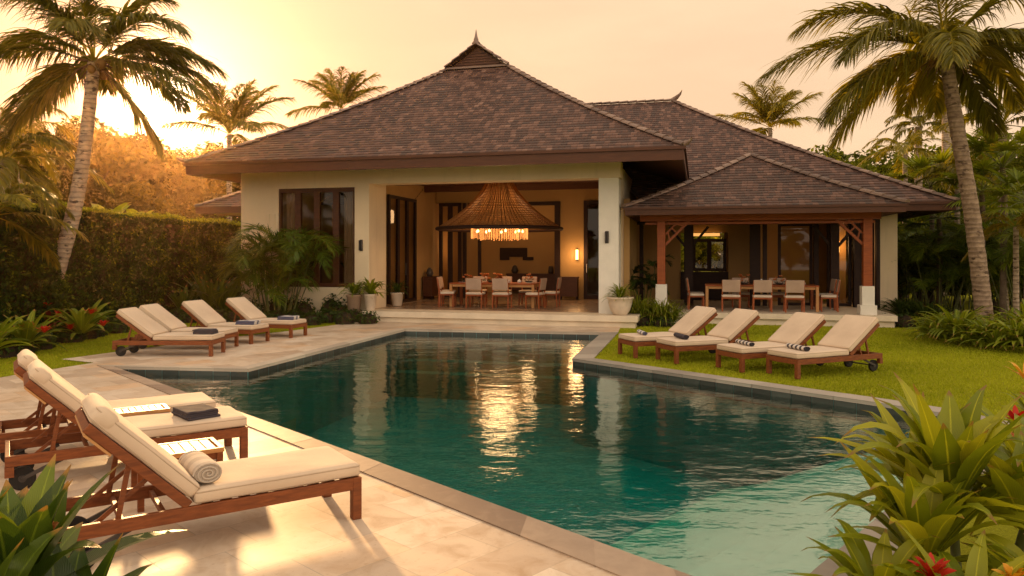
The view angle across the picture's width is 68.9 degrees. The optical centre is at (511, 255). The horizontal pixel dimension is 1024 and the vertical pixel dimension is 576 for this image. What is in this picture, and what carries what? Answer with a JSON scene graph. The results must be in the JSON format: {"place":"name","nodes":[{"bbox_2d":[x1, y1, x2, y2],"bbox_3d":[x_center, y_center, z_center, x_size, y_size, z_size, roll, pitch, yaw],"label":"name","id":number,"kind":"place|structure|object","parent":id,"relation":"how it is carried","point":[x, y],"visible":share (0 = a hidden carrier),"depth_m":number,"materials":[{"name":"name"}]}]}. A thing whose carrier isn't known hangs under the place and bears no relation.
{"place":"outdoors","nodes":[
{"label":"outdoors","id":0,"kind":"place"},
{"bbox_2d":[0,322,619,575],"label":"deck","id":1,"kind":"structure","parent":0,"point":[395,531],"depth_m":5.26,"materials":[{"name":"stone"}]},
{"bbox_2d":[0,454,185,575],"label":"broad leaf plant","id":2,"kind":"object","parent":1,"relation":"on","point":[37,538],"visible":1,"depth_m":3.22,"materials":[{"name":"plant"}]},
{"bbox_2d":[0,349,215,462],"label":"sun lounger","id":3,"kind":"object","parent":1,"relation":"on","point":[25,359],"visible":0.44,"depth_m":7.30,"materials":[{"name":"fabric"}]},
{"bbox_2d":[4,360,247,489],"bbox_3d":[-3.433,1.405,6.728,1.885,0.988,0.684,0,0,-34],"label":"sun lounger","id":4,"kind":"object","parent":1,"relation":"on","point":[43,383],"visible":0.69,"depth_m":6.48,"materials":[{"name":"fabric"}]},
{"bbox_2d":[171,403,220,420],"bbox_3d":[-2.966,1.461,7.005,0.313,0.084,0.389,0,0,-44],"label":"folded towel","id":5,"kind":"object","parent":4,"relation":"on","point":[193,412],"visible":1,"depth_m":6.92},
{"bbox_2d":[113,403,169,416],"bbox_3d":[-3.609,1.689,7.237,0.500,0.420,0.300,0,0,-34],"label":"side table","id":6,"kind":"object","parent":1,"relation":"on","point":[144,410],"visible":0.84,"depth_m":7.21,"materials":[{"name":"brown wood"}]},
{"bbox_2d":[112,307,224,356],"bbox_3d":[-6.599,1.451,14.410,1.885,0.896,0.668,0,0,0],"label":"sun lounger","id":7,"kind":"object","parent":1,"relation":"on","point":[149,330],"visible":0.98,"depth_m":14.11,"materials":[{"name":"fabric"}]},
{"bbox_2d":[131,437,224,512],"bbox_3d":[-2.623,1.699,5.849,0.620,0.400,0.400,0,0,-34],"label":"side table","id":8,"kind":"object","parent":1,"relation":"on","point":[213,448],"visible":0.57,"depth_m":5.84,"materials":[{"name":"brown wood"}]},
{"bbox_2d":[135,303,238,349],"bbox_3d":[-6.714,1.451,15.445,1.885,0.896,0.668,0,0,4],"label":"sun lounger","id":9,"kind":"object","parent":1,"relation":"on","point":[164,318],"visible":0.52,"depth_m":15.36,"materials":[{"name":"fabric"}]},
{"bbox_2d":[66,393,361,567],"bbox_3d":[-2.053,1.405,5.148,1.885,0.988,0.684,0,0,-34],"label":"sun lounger","id":10,"kind":"object","parent":1,"relation":"on","point":[105,427],"visible":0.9,"depth_m":4.89,"materials":[{"name":"fabric"}]},
{"bbox_2d":[178,450,221,483],"bbox_3d":[-2.104,1.424,5.041,0.196,0.142,0.412,0,0,-37],"label":"rolled towel","id":11,"kind":"object","parent":10,"relation":"on","point":[201,467],"visible":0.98,"depth_m":4.91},
{"bbox_2d":[180,300,269,343],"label":"sun lounger","id":12,"kind":"object","parent":1,"relation":"on","point":[202,313],"visible":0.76,"depth_m":16.52,"materials":[{"name":"fabric"}]},
{"bbox_2d":[225,297,306,337],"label":"sun lounger","id":13,"kind":"object","parent":1,"relation":"on","point":[243,308],"visible":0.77,"depth_m":17.71,"materials":[{"name":"fabric"}]},
{"bbox_2d":[0,263,1023,575],"bbox_3d":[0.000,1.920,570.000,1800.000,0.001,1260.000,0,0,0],"label":"lawn","id":14,"kind":"structure","parent":0,"point":[1008,531],"depth_m":12.52,"materials":[{"name":"plant"}]},
{"bbox_2d":[0,315,38,348],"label":"bromeliad","id":15,"kind":"object","parent":14,"relation":"on","point":[5,329],"visible":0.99,"depth_m":13.69,"materials":[{"name":"green plant"}]},
{"bbox_2d":[0,309,65,349],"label":"bromeliad","id":16,"kind":"object","parent":14,"relation":"on","point":[30,334],"visible":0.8,"depth_m":14.53,"materials":[{"name":"green plant"}]},
{"bbox_2d":[1,130,72,191],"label":"broadleaf tree","id":17,"kind":"object","parent":14,"relation":"on","point":[63,184],"visible":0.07,"depth_m":62.48,"materials":[{"name":"green plant"}]},
{"bbox_2d":[0,106,75,189],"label":"palm tree","id":18,"kind":"object","parent":14,"relation":"on","point":[35,130],"visible":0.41,"depth_m":30.94,"materials":[{"name":"plant"}]},
{"bbox_2d":[0,182,89,270],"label":"palm tree","id":19,"kind":"object","parent":14,"relation":"on","point":[8,197],"visible":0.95,"depth_m":15.91,"materials":[{"name":"green plant"}]},
{"bbox_2d":[0,116,113,229],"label":"palm tree","id":20,"kind":"object","parent":14,"relation":"on","point":[33,174],"visible":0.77,"depth_m":17.43,"materials":[{"name":"green plant"}]},
{"bbox_2d":[0,314,129,358],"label":"shrub","id":21,"kind":"object","parent":14,"relation":"on","point":[61,338],"visible":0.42,"depth_m":16.36,"materials":[{"name":"green plant"}]},
{"bbox_2d":[17,114,129,150],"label":"broadleaf tree","id":22,"kind":"object","parent":14,"relation":"on","point":[72,125],"visible":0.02,"depth_m":80.31,"materials":[{"name":"orange plant"}]},
{"bbox_2d":[42,298,121,339],"bbox_3d":[-9.645,1.403,16.532,1.848,0.901,1.847,0,0,0],"label":"bromeliad","id":23,"kind":"object","parent":14,"relation":"on","point":[83,320],"visible":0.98,"depth_m":16.43,"materials":[{"name":"green plant"}]},
{"bbox_2d":[50,176,130,209],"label":"broadleaf tree","id":24,"kind":"object","parent":14,"relation":"on","point":[95,192],"visible":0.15,"depth_m":56.91,"materials":[{"name":"green plant"}]},
{"bbox_2d":[39,127,171,196],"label":"broadleaf tree","id":25,"kind":"object","parent":14,"relation":"on","point":[125,165],"visible":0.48,"depth_m":71.55,"materials":[{"name":"green plant"}]},
{"bbox_2d":[0,0,230,286],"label":"coconut palm","id":26,"kind":"object","parent":14,"relation":"on","point":[47,88],"visible":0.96,"depth_m":17.91,"materials":[{"name":"green plant"}]},
{"bbox_2d":[0,202,240,330],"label":"clipped hedge","id":27,"kind":"object","parent":14,"relation":"on","point":[124,260],"visible":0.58,"depth_m":19.76,"materials":[{"name":"plant"}]},
{"bbox_2d":[88,181,178,214],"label":"broadleaf tree","id":28,"kind":"object","parent":14,"relation":"on","point":[139,200],"visible":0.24,"depth_m":59.91,"materials":[{"name":"green plant"}]},
{"bbox_2d":[104,132,176,212],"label":"broadleaf tree","id":29,"kind":"object","parent":14,"relation":"on","point":[165,189],"visible":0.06,"depth_m":78.32,"materials":[{"name":"orange plant"}]},
{"bbox_2d":[95,135,211,202],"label":"broadleaf tree","id":30,"kind":"object","parent":14,"relation":"on","point":[177,169],"visible":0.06,"depth_m":85.14,"materials":[{"name":"orange plant"}]},
{"bbox_2d":[163,192,199,219],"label":"broadleaf tree","id":31,"kind":"object","parent":14,"relation":"on","point":[181,205],"visible":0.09,"depth_m":66.61,"materials":[{"name":"orange plant"}]},
{"bbox_2d":[159,145,238,201],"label":"broadleaf tree","id":32,"kind":"object","parent":14,"relation":"on","point":[213,188],"visible":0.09,"depth_m":89.36,"materials":[{"name":"orange plant"}]},
{"bbox_2d":[171,141,240,196],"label":"broadleaf tree","id":33,"kind":"object","parent":14,"relation":"on","point":[208,148],"visible":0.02,"depth_m":95.42,"materials":[{"name":"orange plant"}]},
{"bbox_2d":[166,271,251,310],"bbox_3d":[-9.280,1.116,23.020,2.716,1.361,2.610,0,0,0],"label":"lily clump","id":34,"kind":"object","parent":14,"relation":"on","point":[204,289],"visible":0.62,"depth_m":22.57,"materials":[{"name":"green plant"}]},
{"bbox_2d":[181,189,240,222],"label":"broadleaf tree","id":35,"kind":"object","parent":14,"relation":"on","point":[192,208],"visible":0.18,"depth_m":72.57,"materials":[{"name":"orange plant"}]},
{"bbox_2d":[159,77,295,221],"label":"palm tree","id":36,"kind":"object","parent":14,"relation":"on","point":[240,112],"visible":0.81,"depth_m":41.63,"materials":[{"name":"green plant"}]},
{"bbox_2d":[168,306,379,325],"bbox_3d":[-7.452,1.763,21.598,7.562,0.640,1.812,0,0,10],"label":"shrub","id":37,"kind":"object","parent":14,"relation":"on","point":[341,317],"visible":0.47,"depth_m":21.04,"materials":[{"name":"green plant"}]},
{"bbox_2d":[209,223,348,311],"bbox_3d":[-6.884,0.450,22.146,4.118,2.915,4.494,0,0,0],"label":"areca palm","id":38,"kind":"object","parent":14,"relation":"on","point":[283,248],"visible":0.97,"depth_m":21.59,"materials":[{"name":"green plant"}]},
{"bbox_2d":[249,293,347,313],"bbox_3d":[-6.476,1.650,22.486,3.410,1.064,1.161,0,0,11],"label":"shrub","id":39,"kind":"object","parent":14,"relation":"on","point":[332,304],"visible":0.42,"depth_m":22.30,"materials":[{"name":"green plant"}]},
{"bbox_2d":[194,189,422,216],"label":"outbuilding","id":40,"kind":"structure","parent":14,"relation":"on","point":[225,205],"depth_m":28.74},
{"bbox_2d":[285,66,387,119],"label":"palm tree","id":41,"kind":"object","parent":14,"relation":"on","point":[333,92],"visible":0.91,"depth_m":51.70,"materials":[{"name":"green plant"}]},
{"bbox_2d":[337,280,372,312],"bbox_3d":[-4.705,1.301,22.064,1.042,1.198,1.082,0,0,-25],"label":"plant pot","id":42,"kind":"object","parent":14,"relation":"on","point":[354,299],"visible":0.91,"depth_m":21.89,"materials":[{"name":"ceramic"}]},
{"bbox_2d":[176,31,691,313],"bbox_3d":[-0.955,-2.975,27.006,14.638,9.750,14.454,0,0,14],"label":"villa","id":43,"kind":"object","parent":14,"relation":"on","point":[459,132],"visible":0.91,"depth_m":22.89,"materials":[{"name":"tile"}]},
{"bbox_2d":[279,187,354,286],"bbox_3d":[-5.947,-0.565,23.004,2.570,3.030,0.303,0,0,14],"label":"window","id":44,"kind":"structure","parent":43,"relation":"in","point":[294,196],"depth_m":22.88,"materials":[{"name":"brown wood"}]},
{"bbox_2d":[387,194,416,304],"bbox_3d":[-3.757,-0.215,25.646,0.090,3.610,2.450,0,0,14],"label":"folding door","id":45,"kind":"structure","parent":43,"relation":"in","point":[389,196],"depth_m":25.27,"materials":[{"name":"brown wood"}]},
{"bbox_2d":[439,203,461,296],"bbox_3d":[-2.386,-0.230,28.875,0.900,3.640,0.090,0,0,14],"label":"folding door","id":46,"kind":"structure","parent":43,"relation":"in","point":[450,205],"depth_m":28.83,"materials":[{"name":"brown wood"}]},
{"bbox_2d":[465,278,485,307],"bbox_3d":[-1.125,1.139,23.058,0.530,0.916,0.528,0,0,14],"label":"dining chair","id":47,"kind":"object","parent":43,"relation":"on","point":[473,283],"visible":1,"depth_m":22.85,"materials":[{"name":"fabric"}]},
{"bbox_2d":[449,282,541,307],"bbox_3d":[-0.512,1.222,23.780,2.750,0.750,1.150,0,0,14],"label":"dining table","id":48,"kind":"object","parent":43,"relation":"on","point":[461,285],"visible":0.77,"depth_m":23.47,"materials":[{"name":"brown wood"}]},
{"bbox_2d":[435,182,562,240],"bbox_3d":[-0.408,-1.551,24.321,4.170,2.128,4.170,0,0,14],"label":"woven pendant lamp","id":49,"kind":"object","parent":43,"relation":"hanging from","point":[454,223],"visible":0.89,"depth_m":23.57,"materials":[{"name":"wicker"}]},
{"bbox_2d":[491,278,511,308],"bbox_3d":[-0.310,1.139,22.855,0.530,0.916,0.528,0,0,14],"label":"dining chair","id":50,"kind":"object","parent":43,"relation":"on","point":[500,284],"visible":1,"depth_m":22.64,"materials":[{"name":"fabric"}]},
{"bbox_2d":[506,273,553,290],"bbox_3d":[0.853,1.180,32.355,2.200,0.840,0.400,0,0,14],"label":"console table","id":51,"kind":"object","parent":43,"relation":"on","point":[516,277],"visible":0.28,"depth_m":32.14,"materials":[{"name":"brown wood"}]},
{"bbox_2d":[584,200,598,298],"bbox_3d":[3.329,-0.230,27.410,1.400,3.640,0.167,0,0,14],"label":"folding door","id":52,"kind":"structure","parent":43,"relation":"in","point":[586,202],"depth_m":27.55,"materials":[{"name":"brown wood"}]},
{"bbox_2d":[362,309,640,327],"bbox_3d":[-0.383,1.774,21.197,7.900,0.352,1.050,0,0,14],"label":"terrace step","id":53,"kind":"object","parent":14,"relation":"on","point":[630,320],"visible":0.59,"depth_m":20.75,"materials":[{"name":"stone"}]},
{"bbox_2d":[354,278,388,310],"bbox_3d":[-4.201,1.101,21.967,1.122,0.993,1.253,0,0,0],"label":"plant pot","id":54,"kind":"object","parent":53,"relation":"on","point":[370,302],"visible":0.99,"depth_m":21.82,"materials":[{"name":"ceramic"}]},
{"bbox_2d":[601,283,638,314],"bbox_3d":[2.917,1.152,20.241,1.182,0.890,1.182,0,0,0],"label":"planter urn","id":55,"kind":"object","parent":53,"relation":"on","point":[619,302],"visible":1,"depth_m":20.03,"materials":[{"name":"ceramic"}]},
{"bbox_2d":[634,297,688,326],"bbox_3d":[4.163,1.545,20.684,2.031,0.994,1.895,0,0,0],"label":"grassy plant","id":56,"kind":"object","parent":14,"relation":"on","point":[665,312],"visible":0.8,"depth_m":20.42,"materials":[{"name":"green plant"}]},
{"bbox_2d":[618,306,717,357],"bbox_3d":[3.050,1.451,14.481,1.885,0.896,0.668,0,0,-20],"label":"sun lounger","id":57,"kind":"object","parent":14,"relation":"on","point":[695,320],"visible":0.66,"depth_m":14.39,"materials":[{"name":"fabric"}]},
{"bbox_2d":[681,236,722,271],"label":"broadleaf tree","id":58,"kind":"object","parent":14,"relation":"on","point":[701,254],"visible":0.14,"depth_m":49.15,"materials":[{"name":"green plant"}]},
{"bbox_2d":[656,308,759,363],"bbox_3d":[3.639,1.451,13.765,1.885,0.896,0.668,0,0,-21],"label":"sun lounger","id":59,"kind":"object","parent":14,"relation":"on","point":[734,325],"visible":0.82,"depth_m":13.63,"materials":[{"name":"fabric"}]},
{"bbox_2d":[716,312,825,372],"bbox_3d":[4.476,1.451,12.821,1.885,0.896,0.668,0,0,-23],"label":"sun lounger","id":60,"kind":"object","parent":14,"relation":"on","point":[800,328],"visible":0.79,"depth_m":12.73,"materials":[{"name":"fabric"}]},
{"bbox_2d":[646,299,897,327],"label":"pavilion floor","id":61,"kind":"structure","parent":14,"relation":"on","point":[777,315],"depth_m":21.33,"materials":[{"name":"stone"}]},
{"bbox_2d":[628,253,674,306],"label":"areca palm","id":62,"kind":"object","parent":61,"relation":"on","point":[635,283],"visible":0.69,"depth_m":22.25,"materials":[{"name":"green plant"}]},
{"bbox_2d":[721,280,740,310],"bbox_3d":[6.336,1.139,21.610,0.530,0.916,0.528,0,0,14],"label":"dining chair","id":63,"kind":"object","parent":61,"relation":"on","point":[731,285],"visible":1,"depth_m":21.39,"materials":[{"name":"fabric"}]},
{"bbox_2d":[705,283,818,311],"bbox_3d":[7.376,1.222,22.226,3.150,0.750,1.150,0,0,14],"label":"dining table","id":64,"kind":"object","parent":61,"relation":"on","point":[811,287],"visible":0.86,"depth_m":21.98,"materials":[{"name":"brown wood"}]},
{"bbox_2d":[752,280,772,311],"bbox_3d":[7.171,1.139,21.402,0.530,0.916,0.528,0,0,14],"label":"dining chair","id":65,"kind":"object","parent":61,"relation":"on","point":[762,285],"visible":1,"depth_m":21.19,"materials":[{"name":"fabric"}]},
{"bbox_2d":[621,151,909,314],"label":"dining pavilion","id":66,"kind":"structure","parent":61,"relation":"on","point":[750,187],"depth_m":20.86,"materials":[{"name":"tile"}]},
{"bbox_2d":[783,280,804,312],"bbox_3d":[8.005,1.139,21.194,0.530,0.916,0.528,0,0,14],"label":"dining chair","id":67,"kind":"object","parent":61,"relation":"on","point":[794,286],"visible":1,"depth_m":20.98,"materials":[{"name":"fabric"}]},
{"bbox_2d":[588,90,959,314],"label":"side wing","id":68,"kind":"structure","parent":14,"relation":"on","point":[786,251],"depth_m":26.19,"materials":[{"name":"tile"}]},
{"bbox_2d":[693,239,725,270],"bbox_3d":[7.117,-0.035,26.938,1.180,1.170,0.090,0,0,14],"label":"window","id":69,"kind":"structure","parent":68,"relation":"in","point":[709,241],"depth_m":26.90,"materials":[{"name":"brown wood"}]},
{"bbox_2d":[778,224,812,305],"bbox_3d":[9.103,0.270,24.011,1.050,2.640,0.090,0,0,14],"label":"sliding door","id":70,"kind":"structure","parent":68,"relation":"in","point":[779,225],"depth_m":23.92,"materials":[{"name":"brown wood"}]},
{"bbox_2d":[714,79,837,137],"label":"palm tree","id":71,"kind":"object","parent":14,"relation":"on","point":[771,111],"visible":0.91,"depth_m":47.42,"materials":[{"name":"green plant"}]},
{"bbox_2d":[766,315,882,378],"bbox_3d":[5.112,1.451,12.196,1.885,0.896,0.668,0,0,-25],"label":"sun lounger","id":72,"kind":"object","parent":14,"relation":"on","point":[845,338],"visible":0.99,"depth_m":12.11,"materials":[{"name":"fabric"}]},
{"bbox_2d":[807,144,877,171],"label":"broadleaf tree","id":73,"kind":"object","parent":14,"relation":"on","point":[836,156],"visible":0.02,"depth_m":43.72,"materials":[{"name":"green plant"}]},
{"bbox_2d":[750,0,1023,319],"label":"coconut palm","id":74,"kind":"object","parent":14,"relation":"on","point":[948,50],"visible":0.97,"depth_m":17.49,"materials":[{"name":"green plant"}]},
{"bbox_2d":[857,145,927,188],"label":"broadleaf tree","id":75,"kind":"object","parent":14,"relation":"on","point":[885,168],"visible":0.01,"depth_m":45.84,"materials":[{"name":"green plant"}]},
{"bbox_2d":[856,125,951,297],"bbox_3d":[17.825,-1.988,34.125,4.284,7.777,4.239,0,0,0],"label":"palm tree","id":76,"kind":"object","parent":14,"relation":"on","point":[914,137],"visible":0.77,"depth_m":33.96,"materials":[{"name":"green plant"}]},
{"bbox_2d":[878,298,934,317],"bbox_3d":[11.801,1.612,22.561,1.928,0.724,1.906,0,0,39],"label":"strap leaf plant","id":77,"kind":"object","parent":14,"relation":"on","point":[897,306],"visible":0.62,"depth_m":22.46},
{"bbox_2d":[790,519,1023,575],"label":"broad leaf plant","id":78,"kind":"object","parent":14,"relation":"on","point":[904,559],"visible":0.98,"depth_m":3.63,"materials":[{"name":"plant"}]},
{"bbox_2d":[875,109,940,188],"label":"palm tree","id":79,"kind":"object","parent":14,"relation":"on","point":[919,120],"visible":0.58,"depth_m":37.92,"materials":[{"name":"green plant"}]},
{"bbox_2d":[846,225,971,306],"bbox_3d":[13.374,0.409,25.839,4.291,2.996,4.466,0,0,0],"label":"areca palm","id":80,"kind":"object","parent":14,"relation":"on","point":[913,269],"visible":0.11,"depth_m":25.11,"materials":[{"name":"green plant"}]},
{"bbox_2d":[801,372,1023,568],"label":"broad leaf plant","id":81,"kind":"object","parent":14,"relation":"on","point":[942,461],"visible":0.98,"depth_m":4.01,"materials":[{"name":"plant"}]},
{"bbox_2d":[885,145,978,303],"bbox_3d":[14.928,-1.045,26.956,3.358,5.892,3.122,0,0,-23],"label":"fan palm","id":82,"kind":"object","parent":14,"relation":"on","point":[921,163],"visible":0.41,"depth_m":26.71,"materials":[{"name":"green plant"}]},
{"bbox_2d":[901,187,990,311],"bbox_3d":[13.745,-0.182,23.985,2.960,4.167,3.068,0,0,0],"label":"fan palm","id":83,"kind":"object","parent":14,"relation":"on","point":[937,218],"visible":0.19,"depth_m":23.93,"materials":[{"name":"green plant"}]},
{"bbox_2d":[897,223,1012,314],"bbox_3d":[13.439,0.443,23.615,4.028,2.927,4.130,0,0,-22],"label":"areca palm","id":84,"kind":"object","parent":14,"relation":"on","point":[919,253],"visible":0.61,"depth_m":23.21,"materials":[{"name":"green plant"}]},
{"bbox_2d":[904,304,1012,347],"bbox_3d":[9.785,1.511,16.381,2.108,0.937,2.140,0,0,0],"label":"strap leaf plant","id":85,"kind":"object","parent":14,"relation":"on","point":[936,326],"visible":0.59,"depth_m":16.30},
{"bbox_2d":[897,196,1020,313],"bbox_3d":[15.076,-0.104,25.138,4.404,4.022,4.675,0,0,0],"label":"areca palm","id":86,"kind":"object","parent":14,"relation":"on","point":[930,231],"visible":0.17,"depth_m":25.11,"materials":[{"name":"green plant"}]},
{"bbox_2d":[910,154,1009,304],"bbox_3d":[15.582,-0.844,26.163,3.645,5.487,3.698,0,0,0],"label":"palm tree","id":87,"kind":"object","parent":14,"relation":"on","point":[951,168],"visible":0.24,"depth_m":25.79,"materials":[{"name":"green plant"}]},
{"bbox_2d":[899,405,1023,534],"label":"broad leaf plant","id":88,"kind":"object","parent":14,"relation":"on","point":[1007,447],"visible":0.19,"depth_m":4.63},
{"bbox_2d":[925,91,1023,313],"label":"palm tree","id":89,"kind":"object","parent":14,"relation":"on","point":[968,119],"visible":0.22,"depth_m":24.18,"materials":[{"name":"green plant"}]},
{"bbox_2d":[929,150,1023,245],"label":"fan palm","id":90,"kind":"object","parent":14,"relation":"on","point":[982,170],"visible":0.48,"depth_m":21.75,"materials":[{"name":"green plant"}]},
{"bbox_2d":[929,224,1023,318],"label":"areca palm","id":91,"kind":"object","parent":14,"relation":"on","point":[964,249],"visible":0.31,"depth_m":22.25,"materials":[{"name":"green plant"}]},
{"bbox_2d":[930,205,1023,321],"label":"areca palm","id":92,"kind":"object","parent":14,"relation":"on","point":[1008,254],"visible":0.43,"depth_m":20.93,"materials":[{"name":"green plant"}]},
{"bbox_2d":[936,315,1020,352],"bbox_3d":[9.923,1.619,15.698,1.700,0.710,1.680,0,0,-38],"label":"strap leaf plant","id":93,"kind":"object","parent":14,"relation":"on","point":[963,334],"visible":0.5,"depth_m":15.64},
{"bbox_2d":[950,125,1023,319],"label":"fan palm","id":94,"kind":"object","parent":14,"relation":"on","point":[978,147],"visible":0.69,"depth_m":20.92,"materials":[{"name":"green plant"}]},
{"bbox_2d":[959,316,1023,350],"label":"strap leaf plant","id":95,"kind":"object","parent":14,"relation":"on","point":[1000,334],"visible":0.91,"depth_m":14.93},
{"bbox_2d":[961,212,1023,315],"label":"palm tree","id":96,"kind":"object","parent":14,"relation":"on","point":[1018,229],"visible":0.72,"depth_m":18.97,"materials":[{"name":"green plant"}]},
{"bbox_2d":[974,166,1023,298],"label":"fan palm","id":97,"kind":"object","parent":14,"relation":"on","point":[1015,174],"visible":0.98,"depth_m":18.67,"materials":[{"name":"green plant"}]},
{"bbox_2d":[1001,362,1023,436],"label":"croton","id":98,"kind":"object","parent":14,"relation":"on","point":[1010,413],"visible":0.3,"depth_m":5.77,"materials":[{"name":"red plant"}]},
{"bbox_2d":[0,0,1023,217],"label":"sky","id":99,"kind":"structure","parent":0,"point":[594,51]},
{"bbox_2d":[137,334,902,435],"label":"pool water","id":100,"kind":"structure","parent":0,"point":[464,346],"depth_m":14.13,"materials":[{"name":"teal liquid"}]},
{"bbox_2d":[307,396,738,545],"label":"pool floor","id":101,"kind":"structure","parent":0,"point":[532,460],"depth_m":12.47,"materials":[{"name":"tile"}]},
{"bbox_2d":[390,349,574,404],"bbox_3d":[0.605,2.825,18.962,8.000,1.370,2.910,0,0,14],"label":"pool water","id":102,"kind":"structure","parent":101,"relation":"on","point":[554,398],"depth_m":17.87,"materials":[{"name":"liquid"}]},
{"bbox_2d":[128,332,909,486],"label":"pool wall","id":103,"kind":"structure","parent":101,"relation":"on","point":[681,431],"depth_m":12.20,"materials":[{"name":"tile"}]},
{"bbox_2d":[104,328,609,371],"bbox_3d":[-3.004,1.913,16.574,11.106,0.052,4.395,0,0,-41],"label":"pool coping","id":104,"kind":"object","parent":103,"relation":"on","point":[261,365],"visible":0.98,"depth_m":14.81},
{"bbox_2d":[97,365,691,575],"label":"pool coping","id":105,"kind":"object","parent":103,"relation":"on","point":[607,558],"visible":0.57,"depth_m":5.50,"materials":[{"name":"stone"}]},
{"bbox_2d":[123,331,936,429],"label":"waterline tiles","id":106,"kind":"object","parent":103,"relation":"attached to","point":[790,399],"visible":0.27,"depth_m":12.12,"materials":[{"name":"tile"}]},
{"bbox_2d":[572,332,1008,575],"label":"pool coping","id":107,"kind":"object","parent":103,"relation":"on","point":[590,351],"visible":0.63,"depth_m":10.88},
{"bbox_2d":[610,453,902,575],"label":"pool ledge","id":108,"kind":"object","parent":101,"relation":"on","point":[767,528],"visible":0.6,"depth_m":7.09,"materials":[{"name":"tile"}]},
{"bbox_2d":[559,277,578,299],"bbox_3d":[2.093,1.180,27.408,0.700,0.840,0.400,0,0,14],"label":"cabinet","id":109,"kind":"object","parent":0,"point":[569,287],"visible":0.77,"depth_m":27.23,"materials":[{"name":"brown wood"}]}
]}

